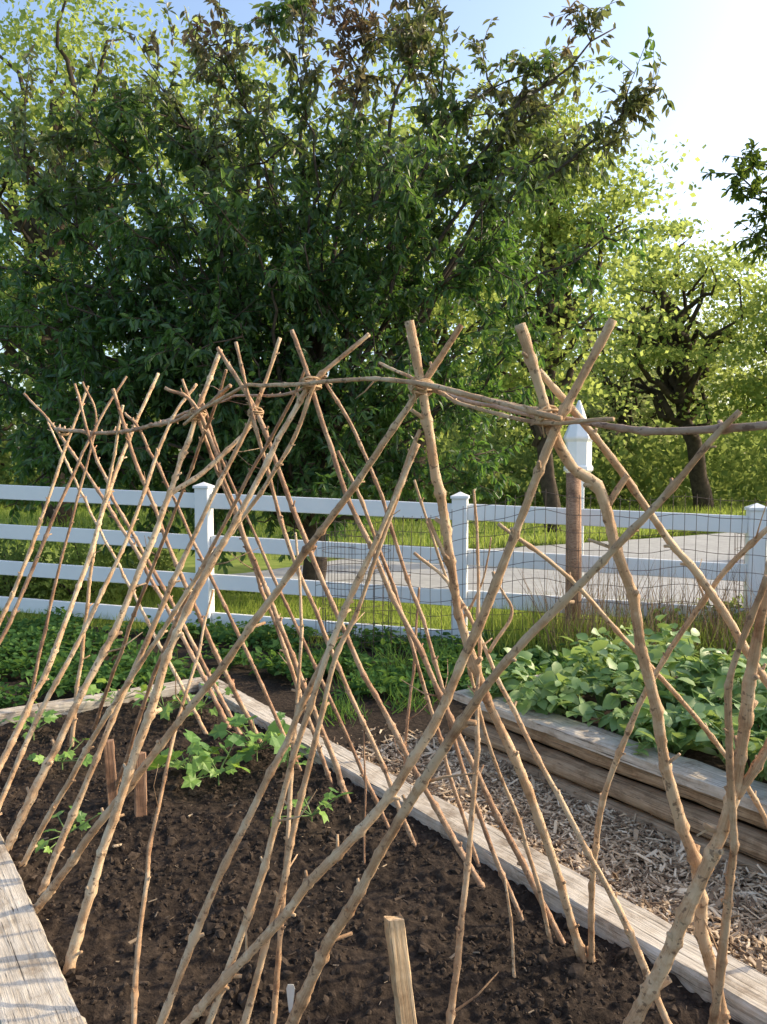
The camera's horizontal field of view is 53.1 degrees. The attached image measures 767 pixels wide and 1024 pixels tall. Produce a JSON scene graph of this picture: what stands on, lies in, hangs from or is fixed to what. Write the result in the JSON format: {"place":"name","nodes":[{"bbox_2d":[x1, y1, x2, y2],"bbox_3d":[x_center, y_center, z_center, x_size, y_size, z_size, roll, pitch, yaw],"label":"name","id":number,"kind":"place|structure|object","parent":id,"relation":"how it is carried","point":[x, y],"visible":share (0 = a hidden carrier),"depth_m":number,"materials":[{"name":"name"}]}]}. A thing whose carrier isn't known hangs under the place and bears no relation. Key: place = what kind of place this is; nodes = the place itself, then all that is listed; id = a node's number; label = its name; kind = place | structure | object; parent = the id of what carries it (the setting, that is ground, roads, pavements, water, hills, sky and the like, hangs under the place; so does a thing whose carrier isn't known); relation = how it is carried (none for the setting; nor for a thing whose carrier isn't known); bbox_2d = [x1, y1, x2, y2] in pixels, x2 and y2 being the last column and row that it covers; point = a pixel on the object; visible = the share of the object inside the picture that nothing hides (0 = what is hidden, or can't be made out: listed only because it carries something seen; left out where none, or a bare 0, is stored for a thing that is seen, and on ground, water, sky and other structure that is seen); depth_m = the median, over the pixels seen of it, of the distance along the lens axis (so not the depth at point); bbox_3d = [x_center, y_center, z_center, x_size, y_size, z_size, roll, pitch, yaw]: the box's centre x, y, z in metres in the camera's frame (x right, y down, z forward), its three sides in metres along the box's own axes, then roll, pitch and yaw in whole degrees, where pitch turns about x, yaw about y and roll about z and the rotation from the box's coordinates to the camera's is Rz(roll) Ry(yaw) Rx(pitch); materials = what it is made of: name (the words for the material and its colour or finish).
{"place":"outdoors","nodes":[
{"label":"outdoors","id":0,"kind":"place"},
{"bbox_2d":[0,576,609,650],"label":"verge grass","id":1,"kind":"structure","parent":0,"point":[284,611],"depth_m":8.39,"materials":[{"name":"green plant"}]},
{"bbox_2d":[0,625,766,913],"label":"garden soil","id":2,"kind":"structure","parent":0,"point":[281,694],"depth_m":5.20,"materials":[{"name":"brown soil"}]},
{"bbox_2d":[0,834,79,1023],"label":"edging board","id":3,"kind":"object","parent":2,"relation":"on","point":[34,989],"visible":0.98,"depth_m":2.25,"materials":[{"name":"beige wood"}]},
{"bbox_2d":[0,385,88,625],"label":"trellis pole","id":4,"kind":"object","parent":2,"relation":"on","point":[18,579],"visible":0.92,"depth_m":5.16,"materials":[{"name":"brown wood"}]},
{"bbox_2d":[0,376,126,643],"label":"trellis pole","id":5,"kind":"object","parent":2,"relation":"on","point":[22,592],"visible":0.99,"depth_m":4.47,"materials":[{"name":"brown wood"}]},
{"bbox_2d":[30,382,97,692],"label":"trellis pole","id":6,"kind":"object","parent":2,"relation":"on","point":[39,653],"visible":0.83,"depth_m":4.82,"materials":[{"name":"brown wood"}]},
{"bbox_2d":[0,383,197,814],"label":"trellis pole","id":7,"kind":"object","parent":2,"relation":"on","point":[42,707],"visible":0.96,"depth_m":3.23,"materials":[{"name":"brown wood"}]},
{"bbox_2d":[0,677,207,725],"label":"edging board","id":8,"kind":"object","parent":2,"relation":"on","point":[61,706],"visible":0.37,"depth_m":4.85,"materials":[{"name":"beige wood"}]},
{"bbox_2d":[23,393,231,727],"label":"trellis pole","id":9,"kind":"object","parent":2,"relation":"on","point":[219,708],"visible":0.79,"depth_m":4.94,"materials":[{"name":"brown wood"}]},
{"bbox_2d":[47,422,207,733],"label":"trellis pole","id":10,"kind":"object","parent":2,"relation":"on","point":[180,683],"visible":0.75,"depth_m":4.93,"materials":[{"name":"brown wood"}]},
{"bbox_2d":[4,349,258,851],"bbox_3d":[-1.049,0.329,3.217,1.100,2.096,0.192,-2,4,-31],"label":"trellis pole","id":11,"kind":"object","parent":2,"relation":"on","point":[48,761],"visible":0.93,"depth_m":3.19,"materials":[{"name":"brown wood"}]},
{"bbox_2d":[74,383,242,734],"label":"trellis pole","id":12,"kind":"object","parent":2,"relation":"on","point":[192,642],"visible":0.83,"depth_m":4.49,"materials":[{"name":"brown wood"}]},
{"bbox_2d":[18,379,316,867],"bbox_3d":[-0.813,0.479,2.713,1.222,1.857,0.047,1,3,13],"label":"trellis pole","id":13,"kind":"object","parent":2,"relation":"on","point":[88,747],"visible":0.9,"depth_m":2.73,"materials":[{"name":"brown wood"}]},
{"bbox_2d":[111,388,261,742],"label":"trellis pole","id":14,"kind":"object","parent":2,"relation":"on","point":[230,681],"visible":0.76,"depth_m":4.20,"materials":[{"name":"brown wood"}]},
{"bbox_2d":[51,384,231,434],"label":"ridge pole","id":15,"kind":"object","parent":14,"relation":"attached to","point":[160,423],"visible":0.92,"depth_m":3.94,"materials":[{"name":"brown wood"}]},
{"bbox_2d":[115,369,304,790],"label":"trellis pole","id":16,"kind":"object","parent":2,"relation":"on","point":[173,626],"visible":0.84,"depth_m":3.06,"materials":[{"name":"brown wood"}]},
{"bbox_2d":[33,324,463,913],"bbox_3d":[-0.517,0.455,2.298,1.520,1.940,0.131,1,3,18],"label":"trellis pole","id":17,"kind":"object","parent":2,"relation":"on","point":[185,712],"visible":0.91,"depth_m":2.29,"materials":[{"name":"brown wood"}]},
{"bbox_2d":[181,379,332,783],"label":"trellis pole","id":18,"kind":"object","parent":2,"relation":"on","point":[284,649],"visible":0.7,"depth_m":3.55,"materials":[{"name":"brown wood"}]},
{"bbox_2d":[202,403,389,828],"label":"trellis pole","id":19,"kind":"object","parent":2,"relation":"on","point":[374,798],"visible":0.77,"depth_m":3.29,"materials":[{"name":"brown wood"}]},
{"bbox_2d":[198,679,425,807],"bbox_3d":[-0.525,1.271,4.341,0.161,0.118,2.345,-2,4,-35],"label":"edging board","id":20,"kind":"object","parent":2,"relation":"on","point":[345,758],"visible":0.42,"depth_m":3.94,"materials":[{"name":"beige wood"}]},
{"bbox_2d":[0,606,699,708],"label":"ground cover","id":21,"kind":"object","parent":2,"relation":"on","point":[33,631],"visible":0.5,"depth_m":5.84,"materials":[{"name":"green plant"}]},
{"bbox_2d":[322,530,390,651],"bbox_3d":[-0.236,0.675,6.726,0.604,0.982,0.595,0,3,0],"label":"wire cage","id":22,"kind":"object","parent":2,"relation":"on","point":[337,571],"visible":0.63,"depth_m":6.55,"materials":[{"name":"grey metal"}]},
{"bbox_2d":[0,691,740,1023],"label":"bed soil","id":23,"kind":"structure","parent":2,"relation":"on","point":[376,901],"depth_m":2.61,"materials":[{"name":"brown soil"}]},
{"bbox_2d":[0,373,159,771],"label":"trellis pole","id":24,"kind":"object","parent":23,"relation":"on","point":[24,716],"visible":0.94,"depth_m":4.00,"materials":[{"name":"brown wood"}]},
{"bbox_2d":[69,405,123,746],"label":"trellis pole","id":25,"kind":"object","parent":23,"relation":"on","point":[82,648],"visible":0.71,"depth_m":4.22,"materials":[{"name":"brown wood"}]},
{"bbox_2d":[104,739,117,804],"bbox_3d":[-1.226,1.201,3.454,0.048,0.348,0.034,-4,0,-22],"label":"garden stake","id":26,"kind":"object","parent":23,"relation":"on","point":[110,766],"visible":0.68,"depth_m":3.44,"materials":[{"name":"brown wood"}]},
{"bbox_2d":[134,752,146,816],"bbox_3d":[-1.057,1.211,3.338,0.055,0.340,0.038,-1,0,-22],"label":"garden stake","id":27,"kind":"object","parent":23,"relation":"on","point":[140,799],"visible":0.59,"depth_m":3.32,"materials":[{"name":"brown wood"}]},
{"bbox_2d":[36,337,281,895],"bbox_3d":[-0.824,0.367,2.854,0.916,2.063,0.051,-1,3,-18],"label":"trellis pole","id":28,"kind":"object","parent":23,"relation":"on","point":[74,810],"visible":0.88,"depth_m":2.84,"materials":[{"name":"brown wood"}]},
{"bbox_2d":[91,369,227,732],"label":"trellis pole","id":29,"kind":"object","parent":23,"relation":"on","point":[144,588],"visible":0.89,"depth_m":3.79,"materials":[{"name":"brown wood"}]},
{"bbox_2d":[130,590,213,1023],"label":"trellis pole","id":30,"kind":"object","parent":23,"relation":"on","point":[134,995],"visible":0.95,"depth_m":2.25,"materials":[{"name":"brown wood"}]},
{"bbox_2d":[147,729,229,777],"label":"seedling","id":31,"kind":"object","parent":23,"relation":"on","point":[200,763],"visible":0.77,"depth_m":3.68,"materials":[{"name":"green plant"}]},
{"bbox_2d":[123,412,301,770],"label":"trellis pole","id":32,"kind":"object","parent":23,"relation":"on","point":[250,659],"visible":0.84,"depth_m":3.94,"materials":[{"name":"brown wood"}]},
{"bbox_2d":[62,333,370,973],"bbox_3d":[-0.523,0.410,2.477,1.012,2.017,0.093,-1,3,-24],"label":"trellis pole","id":33,"kind":"object","parent":23,"relation":"on","point":[91,887],"visible":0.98,"depth_m":2.41,"materials":[{"name":"brown wood"}]},
{"bbox_2d":[181,733,255,789],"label":"seedling","id":34,"kind":"object","parent":23,"relation":"on","point":[190,781],"visible":0.96,"depth_m":3.71,"materials":[{"name":"green plant"}]},
{"bbox_2d":[208,711,290,768],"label":"seedling","id":35,"kind":"object","parent":23,"relation":"on","point":[277,739],"visible":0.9,"depth_m":3.96,"materials":[{"name":"green plant"}]},
{"bbox_2d":[164,386,350,802],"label":"trellis pole","id":36,"kind":"object","parent":23,"relation":"on","point":[323,735],"visible":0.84,"depth_m":3.43,"materials":[{"name":"brown wood"}]},
{"bbox_2d":[270,532,303,1023],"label":"trellis pole","id":37,"kind":"object","parent":23,"relation":"on","point":[275,995],"visible":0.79,"depth_m":2.15,"materials":[{"name":"brown wood"}]},
{"bbox_2d":[156,429,421,1023],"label":"trellis pole","id":38,"kind":"object","parent":23,"relation":"on","point":[195,935],"visible":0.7,"depth_m":2.03,"materials":[{"name":"brown wood"}]},
{"bbox_2d":[205,443,419,1023],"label":"trellis pole","id":39,"kind":"object","parent":23,"relation":"on","point":[277,820],"visible":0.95,"depth_m":2.03,"materials":[{"name":"brown wood"}]},
{"bbox_2d":[239,475,407,1023],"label":"trellis pole","id":40,"kind":"object","parent":23,"relation":"on","point":[290,841],"visible":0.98,"depth_m":2.03,"materials":[{"name":"brown wood"}]},
{"bbox_2d":[234,342,416,847],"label":"trellis pole","id":41,"kind":"object","parent":23,"relation":"on","point":[383,766],"visible":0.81,"depth_m":2.96,"materials":[{"name":"brown wood"}]},
{"bbox_2d":[183,376,562,425],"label":"ridge pole","id":42,"kind":"object","parent":41,"relation":"attached to","point":[524,408],"visible":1,"depth_m":2.11,"materials":[{"name":"brown wood"}]},
{"bbox_2d":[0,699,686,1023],"bbox_3d":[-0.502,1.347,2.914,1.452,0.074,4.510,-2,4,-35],"label":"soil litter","id":43,"kind":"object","parent":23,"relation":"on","point":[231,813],"visible":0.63,"depth_m":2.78,"materials":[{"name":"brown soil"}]},
{"bbox_2d":[216,346,484,887],"bbox_3d":[-0.125,0.387,2.834,1.062,2.020,0.055,1,3,16],"label":"trellis pole","id":44,"kind":"object","parent":23,"relation":"on","point":[435,806],"visible":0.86,"depth_m":2.82,"materials":[{"name":"brown plant"}]},
{"bbox_2d":[180,318,616,1023],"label":"trellis pole","id":45,"kind":"object","parent":23,"relation":"on","point":[310,880],"visible":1,"depth_m":1.82,"materials":[{"name":"beige plant"}]},
{"bbox_2d":[430,388,614,425],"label":"ridge pole","id":46,"kind":"object","parent":45,"relation":"attached to","point":[531,422],"visible":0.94,"depth_m":1.73,"materials":[{"name":"brown wood"}]},
{"bbox_2d":[384,912,416,1023],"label":"garden stake","id":47,"kind":"object","parent":23,"relation":"on","point":[399,961],"visible":1,"depth_m":1.91,"materials":[{"name":"beige wood"}]},
{"bbox_2d":[325,383,523,921],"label":"trellis pole","id":48,"kind":"object","parent":23,"relation":"on","point":[501,874],"visible":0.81,"depth_m":2.56,"materials":[{"name":"brown wood"}]},
{"bbox_2d":[290,329,565,945],"bbox_3d":[0.140,0.404,2.482,0.954,2.020,0.056,1,3,15],"label":"trellis pole","id":49,"kind":"object","parent":23,"relation":"on","point":[497,816],"visible":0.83,"depth_m":2.49,"materials":[{"name":"brown plant"}]},
{"bbox_2d":[446,489,498,1023],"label":"trellis pole","id":50,"kind":"object","parent":23,"relation":"on","point":[451,1011],"visible":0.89,"depth_m":2.09,"materials":[{"name":"brown wood"}]},
{"bbox_2d":[413,480,553,944],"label":"trellis pole","id":51,"kind":"object","parent":23,"relation":"on","point":[531,863],"visible":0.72,"depth_m":2.37,"materials":[{"name":"brown wood"}]},
{"bbox_2d":[285,409,741,1023],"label":"trellis pole","id":52,"kind":"object","parent":23,"relation":"on","point":[463,721],"visible":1,"depth_m":1.67,"materials":[{"name":"beige plant"}]},
{"bbox_2d":[428,388,766,435],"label":"ridge pole","id":53,"kind":"object","parent":52,"relation":"attached to","point":[708,429],"visible":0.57,"depth_m":1.52,"materials":[{"name":"brown wood"}]},
{"bbox_2d":[413,552,671,1023],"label":"trellis pole","id":54,"kind":"object","parent":23,"relation":"on","point":[629,932],"visible":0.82,"depth_m":2.15,"materials":[{"name":"brown wood"}]},
{"bbox_2d":[515,322,730,1023],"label":"trellis pole","id":55,"kind":"object","parent":23,"relation":"in","point":[594,484],"visible":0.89,"depth_m":1.81,"materials":[{"name":"beige plant"}]},
{"bbox_2d":[586,502,766,962],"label":"trellis pole","id":56,"kind":"object","parent":23,"relation":"on","point":[702,602],"visible":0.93,"depth_m":2.03,"materials":[{"name":"brown wood"}]},
{"bbox_2d":[623,560,766,1023],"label":"trellis pole","id":57,"kind":"object","parent":23,"relation":"on","point":[655,982],"visible":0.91,"depth_m":1.81,"materials":[{"name":"brown wood"}]},
{"bbox_2d":[704,575,766,1023],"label":"trellis pole","id":58,"kind":"object","parent":23,"relation":"on","point":[722,952],"visible":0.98,"depth_m":1.77,"materials":[{"name":"brown wood"}]},
{"bbox_2d":[373,676,438,714],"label":"onion clump","id":59,"kind":"object","parent":2,"relation":"on","point":[404,703],"visible":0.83,"depth_m":5.01,"materials":[{"name":"green plant"}]},
{"bbox_2d":[336,450,480,868],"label":"trellis pole","id":60,"kind":"object","parent":2,"relation":"on","point":[438,732],"visible":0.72,"depth_m":2.73,"materials":[{"name":"brown wood"}]},
{"bbox_2d":[405,320,586,962],"bbox_3d":[0.341,0.455,2.223,0.614,1.953,0.088,-1,3,-21],"label":"trellis pole","id":61,"kind":"object","parent":2,"relation":"on","point":[447,551],"visible":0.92,"depth_m":2.17,"materials":[{"name":"brown wood"}]},
{"bbox_2d":[408,795,766,1023],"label":"edging board","id":62,"kind":"object","parent":2,"relation":"on","point":[745,990],"visible":0.62,"depth_m":2.49,"materials":[{"name":"beige wood"}]},
{"bbox_2d":[503,542,766,662],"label":"dry weeds","id":63,"kind":"object","parent":2,"relation":"on","point":[602,605],"visible":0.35,"depth_m":5.99,"materials":[{"name":"beige plant"}]},
{"bbox_2d":[540,369,766,688],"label":"trellis pole","id":64,"kind":"object","parent":2,"relation":"on","point":[672,545],"visible":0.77,"depth_m":1.79,"materials":[{"name":"beige wood"}]},
{"bbox_2d":[0,474,766,636],"bbox_3d":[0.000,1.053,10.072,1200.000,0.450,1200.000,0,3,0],"label":"ground","id":65,"kind":"structure","parent":0,"point":[189,566],"depth_m":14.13,"materials":[{"name":"green plant"}]},
{"bbox_2d":[0,538,64,598],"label":"shrub","id":66,"kind":"object","parent":65,"relation":"on","point":[5,579],"visible":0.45,"depth_m":8.54,"materials":[{"name":"green plant"}]},
{"bbox_2d":[0,199,159,502],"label":"broadleaf tree","id":67,"kind":"object","parent":65,"relation":"on","point":[15,420],"visible":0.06,"depth_m":33.62,"materials":[{"name":"green plant"}]},
{"bbox_2d":[12,511,154,604],"bbox_3d":[-3.472,0.543,8.846,1.636,1.133,1.701,0,3,0],"label":"shrub","id":68,"kind":"object","parent":65,"relation":"on","point":[76,556],"visible":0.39,"depth_m":8.66,"materials":[{"name":"green plant"}]},
{"bbox_2d":[0,0,268,526],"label":"broadleaf tree","id":69,"kind":"object","parent":65,"relation":"on","point":[30,232],"visible":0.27,"depth_m":20.17,"materials":[{"name":"green plant"}]},
{"bbox_2d":[110,547,184,595],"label":"shrub","id":70,"kind":"object","parent":65,"relation":"on","point":[164,563],"visible":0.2,"depth_m":9.56,"materials":[{"name":"green plant"}]},
{"bbox_2d":[21,3,465,436],"bbox_3d":[-3.803,-8.052,25.531,14.558,16.584,12.886,0,3,0],"label":"broadleaf tree","id":71,"kind":"object","parent":65,"relation":"on","point":[260,65],"visible":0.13,"depth_m":23.88,"materials":[{"name":"green plant"}]},
{"bbox_2d":[0,0,674,598],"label":"plum tree","id":72,"kind":"object","parent":65,"relation":"on","point":[172,336],"visible":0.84,"depth_m":8.79,"materials":[{"name":"green plant"}]},
{"bbox_2d":[0,482,766,641],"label":"rail fence","id":73,"kind":"object","parent":65,"relation":"on","point":[197,499],"visible":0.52,"depth_m":7.03,"materials":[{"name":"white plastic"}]},
{"bbox_2d":[0,403,766,508],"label":"thicket","id":74,"kind":"object","parent":65,"relation":"on","point":[728,472],"visible":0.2,"depth_m":32.91,"materials":[{"name":"green plant"}]},
{"bbox_2d":[257,31,613,520],"bbox_3d":[-0.068,-6.923,23.401,14.067,14.572,11.337,0,3,0],"label":"broadleaf tree","id":75,"kind":"object","parent":65,"relation":"on","point":[402,130],"visible":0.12,"depth_m":22.88,"materials":[{"name":"green plant"}]},
{"bbox_2d":[315,473,766,654],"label":"wire fence","id":76,"kind":"object","parent":65,"relation":"on","point":[573,548],"visible":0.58,"depth_m":6.27,"materials":[{"name":"grey metal"}]},
{"bbox_2d":[405,34,708,531],"bbox_3d":[4.061,-5.620,19.762,7.928,12.374,7.422,1,3,22],"label":"broadleaf tree","id":77,"kind":"object","parent":65,"relation":"on","point":[556,230],"visible":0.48,"depth_m":18.80,"materials":[{"name":"green plant"}]},
{"bbox_2d":[563,400,592,596],"bbox_3d":[1.876,0.137,7.418,0.268,2.420,0.268,0,3,0],"label":"finial post","id":78,"kind":"object","parent":65,"relation":"on","point":[578,441],"visible":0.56,"depth_m":7.28,"materials":[{"name":"white plastic"}]},
{"bbox_2d":[466,589,766,666],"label":"weeds","id":79,"kind":"object","parent":65,"relation":"on","point":[508,636],"visible":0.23,"depth_m":6.07,"materials":[{"name":"green plant"}]},
{"bbox_2d":[498,242,751,501],"bbox_3d":[12.207,-6.551,37.956,11.906,12.258,15.711,-2,4,-35],"label":"broadleaf tree","id":80,"kind":"object","parent":65,"relation":"on","point":[632,413],"visible":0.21,"depth_m":36.84,"materials":[{"name":"green plant"}]},
{"bbox_2d":[516,215,766,510],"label":"broadleaf tree","id":81,"kind":"object","parent":65,"relation":"on","point":[678,386],"visible":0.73,"depth_m":28.84,"materials":[{"name":"green plant"}]},
{"bbox_2d":[661,273,766,458],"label":"broadleaf tree","id":82,"kind":"object","parent":65,"relation":"on","point":[752,386],"visible":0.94,"depth_m":27.14,"materials":[{"name":"green plant"}]},
{"bbox_2d":[701,138,766,265],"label":"overhanging tree","id":83,"kind":"object","parent":65,"relation":"on","point":[754,157],"visible":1,"depth_m":14.09,"materials":[{"name":"green plant"}]},
{"bbox_2d":[0,0,766,471],"label":"sky","id":84,"kind":"structure","parent":0,"point":[714,52],"materials":[{"name":"white"}]},
{"bbox_2d":[228,533,766,605],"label":"road","id":85,"kind":"structure","parent":0,"point":[422,579],"depth_m":11.93,"materials":[{"name":"grey asphalt"}]},
{"bbox_2d":[333,722,766,975],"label":"mulch path","id":86,"kind":"structure","parent":0,"point":[641,861],"depth_m":2.97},
{"bbox_2d":[453,673,766,880],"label":"raised bed","id":87,"kind":"object","parent":86,"relation":"on","point":[700,777],"visible":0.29,"depth_m":3.43,"materials":[{"name":"wood"}]},
{"bbox_2d":[461,647,539,710],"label":"potato plant","id":88,"kind":"object","parent":87,"relation":"on","point":[510,681],"visible":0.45,"depth_m":4.27,"materials":[{"name":"green plant"}]},
{"bbox_2d":[499,666,598,718],"bbox_3d":[0.858,0.967,4.032,0.512,0.316,0.641,0,3,0],"label":"potato plant","id":89,"kind":"object","parent":87,"relation":"on","point":[559,696],"visible":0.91,"depth_m":3.91,"materials":[{"name":"green plant"}]},
{"bbox_2d":[527,645,620,696],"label":"potato plant","id":90,"kind":"object","parent":87,"relation":"on","point":[556,666],"visible":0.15,"depth_m":4.49,"materials":[{"name":"green plant"}]},
{"bbox_2d":[538,636,661,714],"bbox_3d":[1.234,0.891,4.248,0.543,0.443,0.600,-1,3,-17],"label":"potato plant","id":91,"kind":"object","parent":87,"relation":"on","point":[600,688],"visible":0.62,"depth_m":4.17,"materials":[{"name":"green plant"}]},
{"bbox_2d":[566,684,688,742],"bbox_3d":[1.183,0.996,3.678,0.594,0.297,0.385,2,4,27],"label":"potato plant","id":92,"kind":"object","parent":87,"relation":"on","point":[618,717],"visible":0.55,"depth_m":3.73,"materials":[{"name":"green plant"}]},
{"bbox_2d":[605,657,740,709],"bbox_3d":[1.485,0.947,3.907,0.654,0.370,0.385,2,4,29],"label":"potato plant","id":93,"kind":"object","parent":87,"relation":"on","point":[619,675],"visible":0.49,"depth_m":3.91,"materials":[{"name":"green plant"}]},
{"bbox_2d":[648,614,698,677],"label":"potato plant","id":94,"kind":"object","parent":87,"relation":"on","point":[664,636],"visible":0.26,"depth_m":4.64,"materials":[{"name":"green plant"}]},
{"bbox_2d":[626,695,725,763],"bbox_3d":[1.335,1.002,3.483,0.524,0.306,0.548,1,3,11],"label":"potato plant","id":95,"kind":"object","parent":87,"relation":"on","point":[645,716],"visible":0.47,"depth_m":3.43,"materials":[{"name":"green plant"}]},
{"bbox_2d":[656,667,738,742],"bbox_3d":[1.511,0.973,3.704,0.439,0.340,0.627,1,3,21],"label":"potato plant","id":96,"kind":"object","parent":87,"relation":"on","point":[681,709],"visible":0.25,"depth_m":3.76,"materials":[{"name":"green plant"}]},
{"bbox_2d":[665,628,741,697],"bbox_3d":[1.738,0.875,4.101,0.410,0.491,0.437,0,3,0],"label":"potato plant","id":97,"kind":"object","parent":87,"relation":"on","point":[706,662],"visible":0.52,"depth_m":4.05,"materials":[{"name":"green plant"}]},
{"bbox_2d":[665,694,766,781],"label":"potato plant","id":98,"kind":"object","parent":87,"relation":"on","point":[757,737],"visible":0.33,"depth_m":3.29,"materials":[{"name":"green plant"}]},
{"bbox_2d":[683,648,766,701],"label":"potato plant","id":99,"kind":"object","parent":87,"relation":"on","point":[712,681],"visible":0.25,"depth_m":3.73,"materials":[{"name":"green plant"}]},
{"bbox_2d":[497,522,766,827],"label":"trellis pole","id":100,"kind":"object","parent":86,"relation":"on","point":[678,697],"visible":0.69,"depth_m":2.00,"materials":[{"name":"brown wood"}]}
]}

